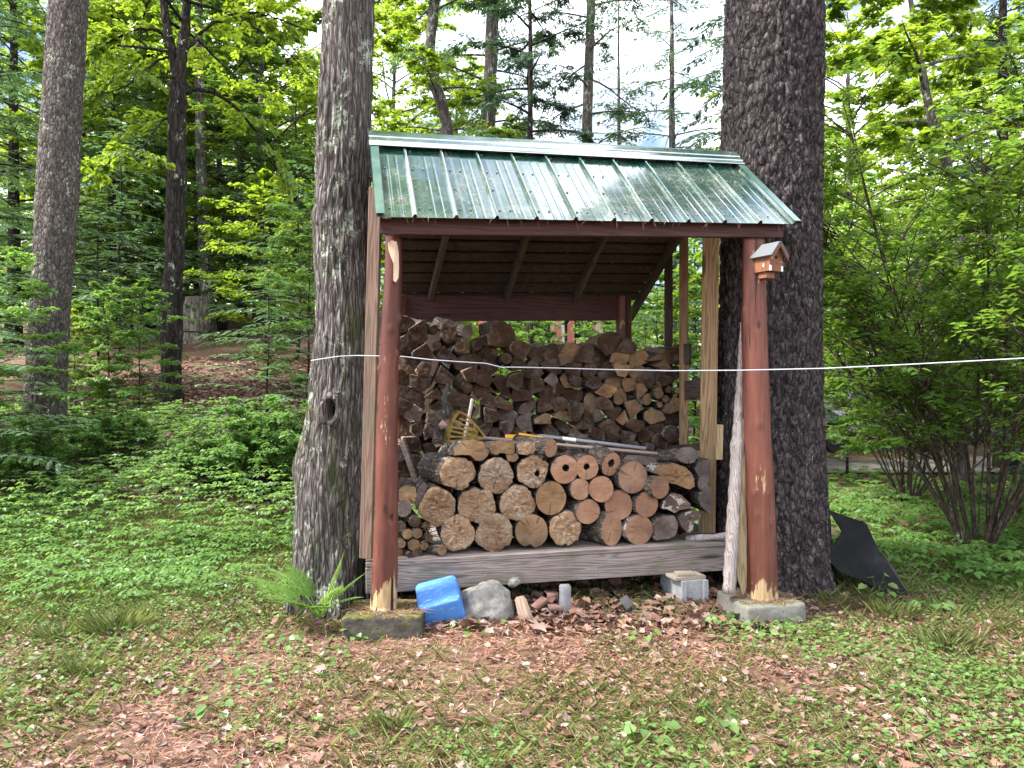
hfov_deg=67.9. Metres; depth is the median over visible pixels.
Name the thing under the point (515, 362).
firewood log
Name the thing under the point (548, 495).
firewood log
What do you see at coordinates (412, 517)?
firewood stick
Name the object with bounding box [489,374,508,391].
firewood log
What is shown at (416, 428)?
firewood log
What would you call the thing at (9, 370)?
young hemlock
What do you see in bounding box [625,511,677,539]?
firewood log
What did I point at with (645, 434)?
firewood log
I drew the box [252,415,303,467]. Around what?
bush
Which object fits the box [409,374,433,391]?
firewood log
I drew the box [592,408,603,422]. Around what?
firewood log
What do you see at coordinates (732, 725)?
weed
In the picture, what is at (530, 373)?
firewood log
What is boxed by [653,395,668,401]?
firewood log
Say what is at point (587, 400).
firewood log
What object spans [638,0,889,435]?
hemlock
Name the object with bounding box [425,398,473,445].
wire rake
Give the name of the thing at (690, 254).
beech
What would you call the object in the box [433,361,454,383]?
firewood log
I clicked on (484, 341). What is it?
firewood log
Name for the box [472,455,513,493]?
firewood log
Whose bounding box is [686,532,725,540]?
firewood stick
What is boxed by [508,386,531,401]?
firewood log
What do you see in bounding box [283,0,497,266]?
maple
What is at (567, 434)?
firewood log
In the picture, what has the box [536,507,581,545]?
firewood log
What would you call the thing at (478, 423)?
firewood log
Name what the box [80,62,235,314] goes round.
beech
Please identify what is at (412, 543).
firewood stick
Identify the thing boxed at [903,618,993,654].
grass tuft
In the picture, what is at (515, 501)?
firewood log
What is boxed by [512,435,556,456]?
firewood log
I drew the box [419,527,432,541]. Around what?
firewood stick
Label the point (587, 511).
firewood log
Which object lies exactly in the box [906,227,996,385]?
sapling
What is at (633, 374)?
firewood log
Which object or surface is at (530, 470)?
firewood log
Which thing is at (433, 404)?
firewood log
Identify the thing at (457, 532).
firewood log
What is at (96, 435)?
bush
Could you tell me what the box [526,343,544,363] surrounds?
firewood log
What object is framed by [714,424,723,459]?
wood block
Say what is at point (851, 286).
shrub
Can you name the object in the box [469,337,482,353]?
firewood log
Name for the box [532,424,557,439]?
firewood log
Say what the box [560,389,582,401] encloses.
firewood log
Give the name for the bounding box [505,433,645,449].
pole saw
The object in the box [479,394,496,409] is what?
firewood log
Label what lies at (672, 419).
firewood log
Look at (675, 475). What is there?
firewood log
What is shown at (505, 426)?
firewood log
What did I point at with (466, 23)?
sky
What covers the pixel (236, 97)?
beech
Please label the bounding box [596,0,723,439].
hemlock
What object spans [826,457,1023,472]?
driveway
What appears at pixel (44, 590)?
grass tuft
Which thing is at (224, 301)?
sapling
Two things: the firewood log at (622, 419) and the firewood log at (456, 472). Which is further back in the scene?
the firewood log at (622, 419)
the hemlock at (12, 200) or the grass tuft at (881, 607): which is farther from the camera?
the hemlock at (12, 200)
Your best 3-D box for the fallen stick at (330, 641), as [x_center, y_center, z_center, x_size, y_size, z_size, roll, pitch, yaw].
[-1.115,1.543,4.718,0.021,0.015,0.971,0,0,-8]
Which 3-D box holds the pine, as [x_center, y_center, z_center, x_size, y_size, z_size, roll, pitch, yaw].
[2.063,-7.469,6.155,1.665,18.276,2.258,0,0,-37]
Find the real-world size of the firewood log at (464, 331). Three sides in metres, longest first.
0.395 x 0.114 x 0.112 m
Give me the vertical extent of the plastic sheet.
0.563 m
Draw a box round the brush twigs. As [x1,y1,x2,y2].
[413,519,450,552]
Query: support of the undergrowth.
on the ground at (192, 352)
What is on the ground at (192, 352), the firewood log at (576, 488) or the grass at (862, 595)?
the grass at (862, 595)
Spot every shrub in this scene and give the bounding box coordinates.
[678,15,1023,550]
[823,254,1023,503]
[839,185,1023,444]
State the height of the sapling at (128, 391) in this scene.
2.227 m
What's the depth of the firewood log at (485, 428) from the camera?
6.00 m
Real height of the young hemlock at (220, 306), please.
6.411 m
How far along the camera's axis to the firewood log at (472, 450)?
5.27 m
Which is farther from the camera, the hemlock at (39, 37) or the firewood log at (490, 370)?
the hemlock at (39, 37)
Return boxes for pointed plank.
[737,419,746,593]
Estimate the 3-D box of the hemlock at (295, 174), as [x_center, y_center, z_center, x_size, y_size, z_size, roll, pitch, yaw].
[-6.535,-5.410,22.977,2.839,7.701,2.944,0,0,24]
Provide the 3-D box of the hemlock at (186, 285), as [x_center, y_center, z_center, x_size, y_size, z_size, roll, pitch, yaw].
[-10.284,-8.873,24.957,5.161,14.001,5.354,0,0,-4]
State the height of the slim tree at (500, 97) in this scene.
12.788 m
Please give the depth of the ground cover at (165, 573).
6.60 m
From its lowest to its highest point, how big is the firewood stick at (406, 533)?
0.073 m
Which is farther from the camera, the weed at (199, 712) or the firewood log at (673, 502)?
the firewood log at (673, 502)
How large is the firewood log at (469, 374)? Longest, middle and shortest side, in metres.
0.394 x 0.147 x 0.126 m
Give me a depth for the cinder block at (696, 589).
5.30 m
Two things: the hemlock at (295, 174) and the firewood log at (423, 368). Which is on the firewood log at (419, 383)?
the firewood log at (423, 368)
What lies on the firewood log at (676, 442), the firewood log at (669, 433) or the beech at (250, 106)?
the firewood log at (669, 433)
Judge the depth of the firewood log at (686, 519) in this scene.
5.54 m
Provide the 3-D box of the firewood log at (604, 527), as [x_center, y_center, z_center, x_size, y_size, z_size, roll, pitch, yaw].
[0.592,1.038,5.624,0.198,0.248,0.455,0,0,-33]
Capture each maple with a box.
[0,0,206,337]
[0,0,249,326]
[13,0,320,404]
[105,34,289,292]
[140,0,394,327]
[213,75,317,296]
[283,0,374,619]
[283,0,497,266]
[300,122,384,267]
[373,59,525,345]
[497,321,644,374]
[696,0,1020,444]
[823,24,1020,352]
[869,0,1023,430]
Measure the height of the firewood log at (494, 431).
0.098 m
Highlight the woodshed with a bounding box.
[359,130,800,610]
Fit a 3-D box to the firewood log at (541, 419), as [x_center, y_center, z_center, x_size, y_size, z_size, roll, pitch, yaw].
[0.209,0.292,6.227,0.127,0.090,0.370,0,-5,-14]
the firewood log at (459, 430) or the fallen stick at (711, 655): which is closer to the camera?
the fallen stick at (711, 655)
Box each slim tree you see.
[134,0,269,336]
[376,0,627,425]
[443,0,603,432]
[475,0,685,388]
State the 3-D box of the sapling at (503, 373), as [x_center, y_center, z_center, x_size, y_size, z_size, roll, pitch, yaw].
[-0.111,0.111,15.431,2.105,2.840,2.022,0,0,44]
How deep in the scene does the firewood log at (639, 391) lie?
6.16 m
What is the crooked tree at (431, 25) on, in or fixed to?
on the ground at (192, 352)
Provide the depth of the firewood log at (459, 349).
5.93 m
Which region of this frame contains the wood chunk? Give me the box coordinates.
[513,596,531,621]
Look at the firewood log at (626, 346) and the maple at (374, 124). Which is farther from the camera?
the maple at (374, 124)
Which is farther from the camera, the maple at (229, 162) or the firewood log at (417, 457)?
the maple at (229, 162)
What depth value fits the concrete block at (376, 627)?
4.61 m
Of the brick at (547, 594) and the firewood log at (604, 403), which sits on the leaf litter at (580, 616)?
the brick at (547, 594)
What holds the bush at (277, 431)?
on the ground at (192, 352)
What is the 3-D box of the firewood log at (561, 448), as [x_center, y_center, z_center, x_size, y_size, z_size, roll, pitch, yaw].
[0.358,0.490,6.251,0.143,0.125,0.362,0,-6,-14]
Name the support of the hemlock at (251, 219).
on the ground at (192, 352)
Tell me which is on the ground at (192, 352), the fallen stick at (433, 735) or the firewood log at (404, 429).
the fallen stick at (433, 735)
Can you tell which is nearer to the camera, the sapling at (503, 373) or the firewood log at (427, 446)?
the firewood log at (427, 446)
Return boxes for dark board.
[399,439,418,482]
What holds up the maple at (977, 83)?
on the ground at (192, 352)
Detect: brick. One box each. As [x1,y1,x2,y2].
[531,589,542,597]
[531,596,548,610]
[543,590,557,600]
[547,604,562,610]
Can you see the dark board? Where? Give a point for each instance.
(409, 460)
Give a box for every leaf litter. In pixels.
[0,356,441,516]
[0,500,1023,767]
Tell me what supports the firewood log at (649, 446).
on the firewood log
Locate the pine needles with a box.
[0,164,1023,767]
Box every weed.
[195,688,233,720]
[266,631,304,650]
[340,629,368,640]
[448,618,490,637]
[618,719,681,747]
[628,629,660,641]
[694,699,738,734]
[705,611,739,629]
[740,620,778,637]
[772,615,801,630]
[858,573,898,598]
[908,597,957,613]
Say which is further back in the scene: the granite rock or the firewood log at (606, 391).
the firewood log at (606, 391)
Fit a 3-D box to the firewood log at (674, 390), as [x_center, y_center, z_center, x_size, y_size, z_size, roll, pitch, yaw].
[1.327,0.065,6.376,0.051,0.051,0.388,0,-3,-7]
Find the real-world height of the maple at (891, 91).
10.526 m
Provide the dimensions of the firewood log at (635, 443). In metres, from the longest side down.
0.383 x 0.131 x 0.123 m
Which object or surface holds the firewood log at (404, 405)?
on the firewood log at (404, 429)
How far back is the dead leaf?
5.60 m
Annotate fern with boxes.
[239,550,366,618]
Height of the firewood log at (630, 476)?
0.238 m
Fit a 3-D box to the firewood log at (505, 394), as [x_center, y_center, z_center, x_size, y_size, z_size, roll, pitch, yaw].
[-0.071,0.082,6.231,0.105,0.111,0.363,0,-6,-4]
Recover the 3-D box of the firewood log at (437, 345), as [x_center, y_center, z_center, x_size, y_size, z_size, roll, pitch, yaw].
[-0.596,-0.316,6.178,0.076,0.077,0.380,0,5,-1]
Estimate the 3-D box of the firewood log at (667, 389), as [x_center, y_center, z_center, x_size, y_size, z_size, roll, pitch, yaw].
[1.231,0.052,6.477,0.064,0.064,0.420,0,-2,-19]
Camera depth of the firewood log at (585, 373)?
6.15 m
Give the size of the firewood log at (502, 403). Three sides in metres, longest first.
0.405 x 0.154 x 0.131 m
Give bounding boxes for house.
[550,321,656,426]
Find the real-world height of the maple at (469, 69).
12.865 m
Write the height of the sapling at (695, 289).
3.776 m
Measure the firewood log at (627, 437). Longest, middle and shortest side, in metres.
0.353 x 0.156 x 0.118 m
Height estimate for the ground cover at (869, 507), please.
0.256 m
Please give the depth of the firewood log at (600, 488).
5.42 m
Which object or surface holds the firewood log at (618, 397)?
on the firewood log at (612, 414)
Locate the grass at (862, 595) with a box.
[0,495,1023,767]
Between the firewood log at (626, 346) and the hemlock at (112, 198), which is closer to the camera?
the firewood log at (626, 346)
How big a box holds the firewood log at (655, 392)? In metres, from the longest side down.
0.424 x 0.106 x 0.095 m
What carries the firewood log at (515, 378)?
on the firewood log at (522, 394)
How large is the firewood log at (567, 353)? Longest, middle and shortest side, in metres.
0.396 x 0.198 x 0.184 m
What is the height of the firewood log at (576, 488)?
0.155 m
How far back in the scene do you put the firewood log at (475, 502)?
5.27 m
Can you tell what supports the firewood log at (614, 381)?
on the firewood log at (618, 397)
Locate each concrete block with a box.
[342,599,425,642]
[716,589,805,627]
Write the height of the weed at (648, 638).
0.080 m
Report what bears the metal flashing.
on the leaf litter at (580, 616)
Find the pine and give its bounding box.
[704,0,838,597]
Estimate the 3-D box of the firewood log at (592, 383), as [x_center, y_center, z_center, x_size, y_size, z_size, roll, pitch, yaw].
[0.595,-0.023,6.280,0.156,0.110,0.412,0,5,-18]
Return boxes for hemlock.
[0,0,136,346]
[0,0,159,390]
[0,261,111,484]
[0,273,80,453]
[1,2,188,320]
[1,34,140,315]
[4,196,188,378]
[21,0,197,338]
[26,1,247,328]
[27,117,231,353]
[122,16,252,314]
[140,116,313,337]
[160,1,311,319]
[192,268,311,446]
[195,156,314,360]
[246,86,314,330]
[568,1,694,334]
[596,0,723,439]
[600,308,699,441]
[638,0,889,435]
[823,104,867,364]
[826,0,1023,468]
[928,2,1023,484]
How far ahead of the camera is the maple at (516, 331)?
35.17 m
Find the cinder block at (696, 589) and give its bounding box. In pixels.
[660,574,708,604]
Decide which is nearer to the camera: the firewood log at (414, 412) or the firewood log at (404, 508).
the firewood log at (404, 508)
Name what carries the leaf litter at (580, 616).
on the ground at (192, 352)
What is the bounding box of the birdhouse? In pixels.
[750,241,788,279]
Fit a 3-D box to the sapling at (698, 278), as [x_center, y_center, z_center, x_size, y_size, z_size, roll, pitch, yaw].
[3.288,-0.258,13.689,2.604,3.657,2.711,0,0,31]
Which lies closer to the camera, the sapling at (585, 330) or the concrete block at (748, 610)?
the concrete block at (748, 610)
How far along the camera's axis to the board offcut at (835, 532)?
5.82 m
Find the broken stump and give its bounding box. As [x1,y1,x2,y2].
[183,296,210,343]
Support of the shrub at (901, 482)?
on the ground at (192, 352)
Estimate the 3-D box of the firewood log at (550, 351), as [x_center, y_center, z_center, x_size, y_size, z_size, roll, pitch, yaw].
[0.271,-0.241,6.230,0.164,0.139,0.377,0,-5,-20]
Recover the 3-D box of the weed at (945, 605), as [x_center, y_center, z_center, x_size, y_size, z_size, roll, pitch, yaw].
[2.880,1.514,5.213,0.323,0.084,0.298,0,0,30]
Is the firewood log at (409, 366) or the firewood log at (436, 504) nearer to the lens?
the firewood log at (436, 504)
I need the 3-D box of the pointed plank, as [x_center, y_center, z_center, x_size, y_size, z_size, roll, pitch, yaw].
[1.545,0.812,5.072,0.093,1.190,0.025,0,0,0]
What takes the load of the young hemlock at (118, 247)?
on the ground at (192, 352)
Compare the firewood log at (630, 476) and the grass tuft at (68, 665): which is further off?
the firewood log at (630, 476)
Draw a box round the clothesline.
[311,355,1023,370]
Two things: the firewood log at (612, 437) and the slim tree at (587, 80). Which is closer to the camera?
the firewood log at (612, 437)
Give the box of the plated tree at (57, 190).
[21,0,88,453]
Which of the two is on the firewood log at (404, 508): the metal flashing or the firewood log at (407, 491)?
the firewood log at (407, 491)
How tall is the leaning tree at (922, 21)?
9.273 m
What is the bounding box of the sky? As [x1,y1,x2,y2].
[0,0,1023,367]
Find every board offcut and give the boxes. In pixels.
[665,571,705,580]
[674,570,695,575]
[831,527,840,535]
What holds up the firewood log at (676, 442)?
on the firewood log
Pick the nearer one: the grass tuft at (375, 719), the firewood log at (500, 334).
the grass tuft at (375, 719)
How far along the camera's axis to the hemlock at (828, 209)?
32.86 m
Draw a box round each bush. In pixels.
[0,416,98,489]
[48,405,170,464]
[157,430,259,486]
[174,394,307,493]
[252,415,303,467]
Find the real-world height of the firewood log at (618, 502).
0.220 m
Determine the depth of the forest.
43.27 m
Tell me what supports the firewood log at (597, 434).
on the firewood log
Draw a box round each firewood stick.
[398,515,405,531]
[398,531,405,547]
[398,547,402,555]
[400,523,411,538]
[402,547,412,557]
[404,509,420,526]
[405,521,421,537]
[405,536,419,550]
[405,545,422,556]
[417,536,427,549]
[418,517,429,528]
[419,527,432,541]
[419,544,446,555]
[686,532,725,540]
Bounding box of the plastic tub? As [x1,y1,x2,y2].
[415,575,465,625]
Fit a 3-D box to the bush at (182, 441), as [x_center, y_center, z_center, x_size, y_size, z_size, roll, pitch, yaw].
[-3.367,0.846,8.557,1.195,0.667,1.183,0,0,-19]
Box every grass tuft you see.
[19,614,87,645]
[32,576,103,598]
[49,647,120,677]
[68,601,161,636]
[168,628,218,649]
[355,702,416,733]
[865,594,927,620]
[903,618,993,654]
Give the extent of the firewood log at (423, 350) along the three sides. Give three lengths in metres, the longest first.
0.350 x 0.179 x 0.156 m
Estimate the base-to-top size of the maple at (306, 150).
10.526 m
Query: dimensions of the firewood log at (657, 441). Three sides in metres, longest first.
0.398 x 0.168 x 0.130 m
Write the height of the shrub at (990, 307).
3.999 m
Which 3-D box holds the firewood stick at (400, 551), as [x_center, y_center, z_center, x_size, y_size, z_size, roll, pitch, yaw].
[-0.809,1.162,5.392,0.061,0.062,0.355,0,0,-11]
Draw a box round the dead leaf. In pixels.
[438,419,453,428]
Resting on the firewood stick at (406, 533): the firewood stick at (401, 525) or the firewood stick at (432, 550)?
the firewood stick at (401, 525)
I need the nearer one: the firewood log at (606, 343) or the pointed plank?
the pointed plank
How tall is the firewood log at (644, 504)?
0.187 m
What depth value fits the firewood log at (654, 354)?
6.21 m
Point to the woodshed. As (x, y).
(465, 265)
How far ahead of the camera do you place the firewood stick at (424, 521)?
5.26 m
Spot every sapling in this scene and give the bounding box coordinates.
[0,246,89,451]
[67,303,123,420]
[68,277,155,415]
[86,277,203,407]
[183,168,314,352]
[183,221,254,331]
[228,197,379,399]
[471,326,535,433]
[473,321,572,423]
[551,303,659,417]
[599,252,718,456]
[613,265,719,443]
[823,250,925,481]
[831,228,917,438]
[849,256,988,451]
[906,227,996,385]
[936,247,1022,448]
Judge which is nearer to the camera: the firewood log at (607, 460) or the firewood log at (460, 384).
the firewood log at (607, 460)
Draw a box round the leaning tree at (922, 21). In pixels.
[825,0,1023,486]
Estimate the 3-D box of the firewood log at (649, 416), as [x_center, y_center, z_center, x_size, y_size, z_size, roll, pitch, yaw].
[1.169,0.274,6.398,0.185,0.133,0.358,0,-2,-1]
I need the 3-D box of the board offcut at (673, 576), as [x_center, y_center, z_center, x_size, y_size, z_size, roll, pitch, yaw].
[1.229,1.358,5.380,0.240,0.022,0.150,0,0,-17]
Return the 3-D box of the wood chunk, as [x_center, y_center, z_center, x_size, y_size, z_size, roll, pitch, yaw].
[0.074,1.502,4.979,0.100,0.210,0.102,-9,-30,-15]
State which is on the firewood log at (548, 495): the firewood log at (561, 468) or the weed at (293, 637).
the firewood log at (561, 468)
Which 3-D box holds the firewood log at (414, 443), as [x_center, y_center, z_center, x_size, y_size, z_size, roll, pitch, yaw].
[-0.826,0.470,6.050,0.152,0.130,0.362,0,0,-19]
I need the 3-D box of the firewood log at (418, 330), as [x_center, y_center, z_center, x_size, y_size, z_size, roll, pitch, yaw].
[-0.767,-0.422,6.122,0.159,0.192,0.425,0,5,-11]
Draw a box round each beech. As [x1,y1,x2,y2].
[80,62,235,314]
[81,0,315,330]
[157,37,318,323]
[634,238,720,413]
[828,149,972,372]
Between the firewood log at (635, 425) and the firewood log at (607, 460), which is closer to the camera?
the firewood log at (607, 460)
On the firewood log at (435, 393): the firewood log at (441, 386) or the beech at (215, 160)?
the firewood log at (441, 386)
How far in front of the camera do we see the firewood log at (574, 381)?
6.07 m
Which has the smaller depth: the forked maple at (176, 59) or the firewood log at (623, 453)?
the firewood log at (623, 453)
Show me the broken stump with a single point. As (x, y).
(201, 314)
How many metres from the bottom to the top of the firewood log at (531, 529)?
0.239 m
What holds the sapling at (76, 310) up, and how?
on the ground at (192, 352)
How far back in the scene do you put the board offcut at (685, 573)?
5.32 m
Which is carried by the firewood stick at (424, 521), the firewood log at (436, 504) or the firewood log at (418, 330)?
the firewood log at (436, 504)
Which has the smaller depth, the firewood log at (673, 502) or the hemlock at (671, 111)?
the firewood log at (673, 502)
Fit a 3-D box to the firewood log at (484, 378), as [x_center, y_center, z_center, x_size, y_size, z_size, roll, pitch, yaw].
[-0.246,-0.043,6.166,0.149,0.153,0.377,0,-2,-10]
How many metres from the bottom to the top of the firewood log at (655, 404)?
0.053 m
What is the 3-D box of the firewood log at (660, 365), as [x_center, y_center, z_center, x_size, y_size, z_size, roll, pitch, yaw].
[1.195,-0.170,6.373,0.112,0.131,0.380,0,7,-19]
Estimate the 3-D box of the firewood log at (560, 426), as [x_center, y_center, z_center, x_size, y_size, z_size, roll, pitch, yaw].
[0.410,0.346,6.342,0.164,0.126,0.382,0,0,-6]
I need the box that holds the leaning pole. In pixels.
[722,322,744,594]
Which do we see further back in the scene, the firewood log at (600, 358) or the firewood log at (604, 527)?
the firewood log at (600, 358)
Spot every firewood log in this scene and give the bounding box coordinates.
[398,384,410,398]
[398,397,413,417]
[398,420,411,438]
[398,435,421,452]
[398,441,404,461]
[398,459,409,477]
[398,477,416,503]
[398,500,411,516]
[399,333,418,355]
[399,355,420,374]
[399,368,409,385]
[401,316,415,332]
[403,403,425,418]
[404,386,425,407]
[407,320,427,343]
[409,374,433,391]
[409,421,423,435]
[410,317,437,334]
[411,343,434,361]
[411,452,422,466]
[414,476,427,508]
[415,360,431,376]
[418,424,433,440]
[418,452,475,489]
[418,480,455,525]
[421,411,440,430]
[421,439,438,453]
[425,385,442,399]
[429,398,442,410]
[429,430,444,444]
[432,317,472,338]
[432,340,443,349]
[433,345,456,363]
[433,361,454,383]
[434,383,445,389]
[436,509,474,550]
[439,419,462,438]
[439,440,488,460]
[440,319,457,348]
[447,392,474,407]
[449,353,483,374]
[451,481,495,523]
[452,342,466,357]
[452,373,472,395]
[452,406,475,421]
[454,364,477,382]
[460,419,482,430]
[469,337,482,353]
[470,368,493,386]
[470,508,511,551]
[472,383,492,398]
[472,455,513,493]
[476,346,498,362]
[476,417,491,436]
[477,359,498,375]
[479,320,514,348]
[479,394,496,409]
[481,336,489,346]
[481,404,498,422]
[482,440,514,454]
[488,426,500,437]
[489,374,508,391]
[491,392,513,411]
[492,419,514,434]
[492,479,535,520]
[494,432,510,440]
[495,353,511,365]
[497,408,517,420]
[498,453,518,461]
[499,385,510,400]
[500,339,530,360]
[503,356,526,370]
[506,371,523,390]
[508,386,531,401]
[508,454,547,487]
[509,512,547,546]
[511,399,535,414]
[511,426,521,434]
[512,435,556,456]
[513,412,532,431]
[514,441,535,454]
[520,377,544,393]
[521,359,542,378]
[523,477,565,514]
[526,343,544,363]
[526,428,539,434]
[531,413,550,425]
[532,382,555,399]
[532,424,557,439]
[535,399,552,414]
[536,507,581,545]
[538,344,561,363]
[538,451,576,483]
[540,357,561,375]
[541,372,557,387]
[546,410,572,421]
[548,396,569,412]
[548,477,588,499]
[550,417,573,433]
[553,382,564,395]
[555,436,565,450]
[557,373,581,388]
[557,428,579,436]
[558,342,578,365]
[558,373,573,388]
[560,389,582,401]
[561,361,582,376]
[563,450,597,479]
[564,496,599,523]
[565,409,594,429]
[565,431,619,475]
[566,401,584,421]
[573,342,594,362]
[576,474,612,501]
[577,507,621,545]
[578,427,604,441]
[580,375,601,389]
[580,383,617,397]
[580,390,595,413]
[581,362,596,377]
[585,331,622,355]
[587,487,631,519]
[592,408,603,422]
[594,350,607,370]
[594,362,616,379]
[594,395,614,409]
[594,418,618,433]
[597,459,646,493]
[600,404,620,420]
[601,376,621,387]
[601,426,620,442]
[605,509,651,544]
[606,352,629,366]
[606,410,627,424]
[607,388,626,404]
[611,363,629,377]
[615,339,636,354]
[617,398,641,417]
[618,417,644,432]
[618,430,635,443]
[618,447,631,454]
[618,455,656,464]
[619,475,668,498]
[621,378,635,392]
[622,365,644,380]
[624,427,654,442]
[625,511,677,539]
[626,350,648,368]
[626,392,650,404]
[626,442,640,454]
[628,491,657,516]
[632,382,647,399]
[635,431,665,449]
[635,447,698,465]
[636,367,657,389]
[636,409,665,424]
[638,442,654,451]
[641,372,674,386]
[642,346,666,360]
[642,401,662,407]
[643,462,694,488]
[644,358,670,372]
[645,386,663,399]
[645,421,663,432]
[652,397,678,414]
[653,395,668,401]
[654,385,671,392]
[656,507,699,532]
[657,491,690,512]
[658,347,678,363]
[658,365,678,378]
[659,424,678,441]
[663,387,678,394]
[663,411,678,425]
[665,440,678,449]
[674,486,712,512]
[676,529,698,534]
[680,457,710,490]
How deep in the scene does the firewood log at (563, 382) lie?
6.15 m
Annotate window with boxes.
[562,321,580,343]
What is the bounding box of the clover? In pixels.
[0,526,1023,767]
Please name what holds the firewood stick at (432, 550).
on the woodshed
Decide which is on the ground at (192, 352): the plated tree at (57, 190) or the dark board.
the plated tree at (57, 190)
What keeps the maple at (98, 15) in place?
on the ground at (192, 352)
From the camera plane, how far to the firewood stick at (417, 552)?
5.19 m
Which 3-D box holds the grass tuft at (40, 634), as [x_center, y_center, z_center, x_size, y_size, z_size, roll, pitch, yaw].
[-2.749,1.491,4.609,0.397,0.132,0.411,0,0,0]
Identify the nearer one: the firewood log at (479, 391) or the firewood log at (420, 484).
the firewood log at (420, 484)
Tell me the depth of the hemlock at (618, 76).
23.96 m
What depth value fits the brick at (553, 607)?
5.01 m
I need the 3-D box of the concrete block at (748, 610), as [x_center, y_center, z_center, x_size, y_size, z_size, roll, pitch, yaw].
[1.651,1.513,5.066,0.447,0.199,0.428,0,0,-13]
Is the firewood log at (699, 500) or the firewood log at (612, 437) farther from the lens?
the firewood log at (612, 437)
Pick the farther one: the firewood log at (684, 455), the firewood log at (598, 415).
the firewood log at (598, 415)
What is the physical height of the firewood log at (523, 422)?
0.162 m
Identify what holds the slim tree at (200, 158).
on the ground at (192, 352)
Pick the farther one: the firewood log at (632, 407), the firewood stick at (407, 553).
the firewood log at (632, 407)
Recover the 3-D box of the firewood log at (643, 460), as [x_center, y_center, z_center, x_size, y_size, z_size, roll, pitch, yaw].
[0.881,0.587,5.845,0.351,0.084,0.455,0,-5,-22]
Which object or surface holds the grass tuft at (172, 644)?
on the ground at (192, 352)
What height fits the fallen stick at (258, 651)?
0.025 m
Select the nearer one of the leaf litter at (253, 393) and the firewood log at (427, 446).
the firewood log at (427, 446)
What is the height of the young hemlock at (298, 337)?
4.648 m
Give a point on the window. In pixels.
(564, 327)
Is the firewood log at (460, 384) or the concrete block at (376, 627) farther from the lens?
the firewood log at (460, 384)
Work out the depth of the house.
22.50 m
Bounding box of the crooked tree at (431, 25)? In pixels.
[372,0,524,422]
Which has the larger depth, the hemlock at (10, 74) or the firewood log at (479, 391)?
the hemlock at (10, 74)
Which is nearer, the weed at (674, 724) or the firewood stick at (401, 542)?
the weed at (674, 724)
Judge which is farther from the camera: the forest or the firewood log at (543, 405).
the forest
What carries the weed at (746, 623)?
on the ground at (192, 352)
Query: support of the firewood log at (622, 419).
on the firewood log at (627, 437)
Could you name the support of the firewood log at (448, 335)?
on the firewood log at (443, 353)
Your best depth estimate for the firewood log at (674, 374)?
6.25 m
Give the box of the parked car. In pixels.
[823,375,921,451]
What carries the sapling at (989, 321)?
on the ground at (192, 352)
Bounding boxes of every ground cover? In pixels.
[0,401,414,613]
[411,504,836,539]
[827,466,1023,591]
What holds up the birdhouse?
attached to the woodshed
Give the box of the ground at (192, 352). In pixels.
[0,312,1023,767]
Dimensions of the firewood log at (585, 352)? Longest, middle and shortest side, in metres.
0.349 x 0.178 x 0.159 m
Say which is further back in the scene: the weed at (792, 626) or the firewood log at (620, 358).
the firewood log at (620, 358)
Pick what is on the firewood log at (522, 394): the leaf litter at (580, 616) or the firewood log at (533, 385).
the firewood log at (533, 385)
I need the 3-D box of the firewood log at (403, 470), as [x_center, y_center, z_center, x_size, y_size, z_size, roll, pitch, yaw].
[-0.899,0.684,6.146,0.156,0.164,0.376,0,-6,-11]
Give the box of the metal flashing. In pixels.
[615,595,632,609]
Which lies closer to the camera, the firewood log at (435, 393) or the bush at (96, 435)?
the firewood log at (435, 393)
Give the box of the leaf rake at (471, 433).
[444,410,657,454]
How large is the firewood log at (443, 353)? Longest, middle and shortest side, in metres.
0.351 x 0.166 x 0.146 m
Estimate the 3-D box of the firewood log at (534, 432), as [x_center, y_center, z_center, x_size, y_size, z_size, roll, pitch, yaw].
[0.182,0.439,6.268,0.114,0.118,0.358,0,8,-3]
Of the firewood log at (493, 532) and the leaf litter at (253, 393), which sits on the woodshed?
the firewood log at (493, 532)
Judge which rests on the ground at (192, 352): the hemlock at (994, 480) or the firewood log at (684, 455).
the hemlock at (994, 480)
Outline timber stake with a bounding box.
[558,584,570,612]
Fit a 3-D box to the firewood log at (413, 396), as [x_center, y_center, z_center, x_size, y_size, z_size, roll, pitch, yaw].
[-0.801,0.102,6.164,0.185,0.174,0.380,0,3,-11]
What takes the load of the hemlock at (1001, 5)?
on the ground at (192, 352)
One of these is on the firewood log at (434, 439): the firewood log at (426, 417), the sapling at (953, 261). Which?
the firewood log at (426, 417)
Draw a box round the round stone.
[507,577,520,587]
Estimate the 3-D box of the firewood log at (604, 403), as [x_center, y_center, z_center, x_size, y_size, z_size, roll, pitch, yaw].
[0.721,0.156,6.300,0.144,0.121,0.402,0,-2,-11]
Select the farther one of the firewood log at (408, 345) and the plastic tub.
the firewood log at (408, 345)
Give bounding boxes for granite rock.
[461,579,514,624]
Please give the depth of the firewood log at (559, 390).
6.07 m
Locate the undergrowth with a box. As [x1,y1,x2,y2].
[0,391,374,547]
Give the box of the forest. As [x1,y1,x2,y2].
[0,50,1023,392]
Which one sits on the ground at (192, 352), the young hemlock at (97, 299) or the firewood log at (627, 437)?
the young hemlock at (97, 299)
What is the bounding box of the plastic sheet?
[829,511,911,596]
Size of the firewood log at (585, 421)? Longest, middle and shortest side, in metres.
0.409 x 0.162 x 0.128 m
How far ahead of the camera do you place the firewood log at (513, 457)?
5.33 m
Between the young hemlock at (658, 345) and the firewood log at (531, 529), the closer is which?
the firewood log at (531, 529)
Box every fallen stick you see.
[224,583,257,610]
[228,646,309,655]
[324,619,336,657]
[410,728,473,751]
[694,648,740,667]
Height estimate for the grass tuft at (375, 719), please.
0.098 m

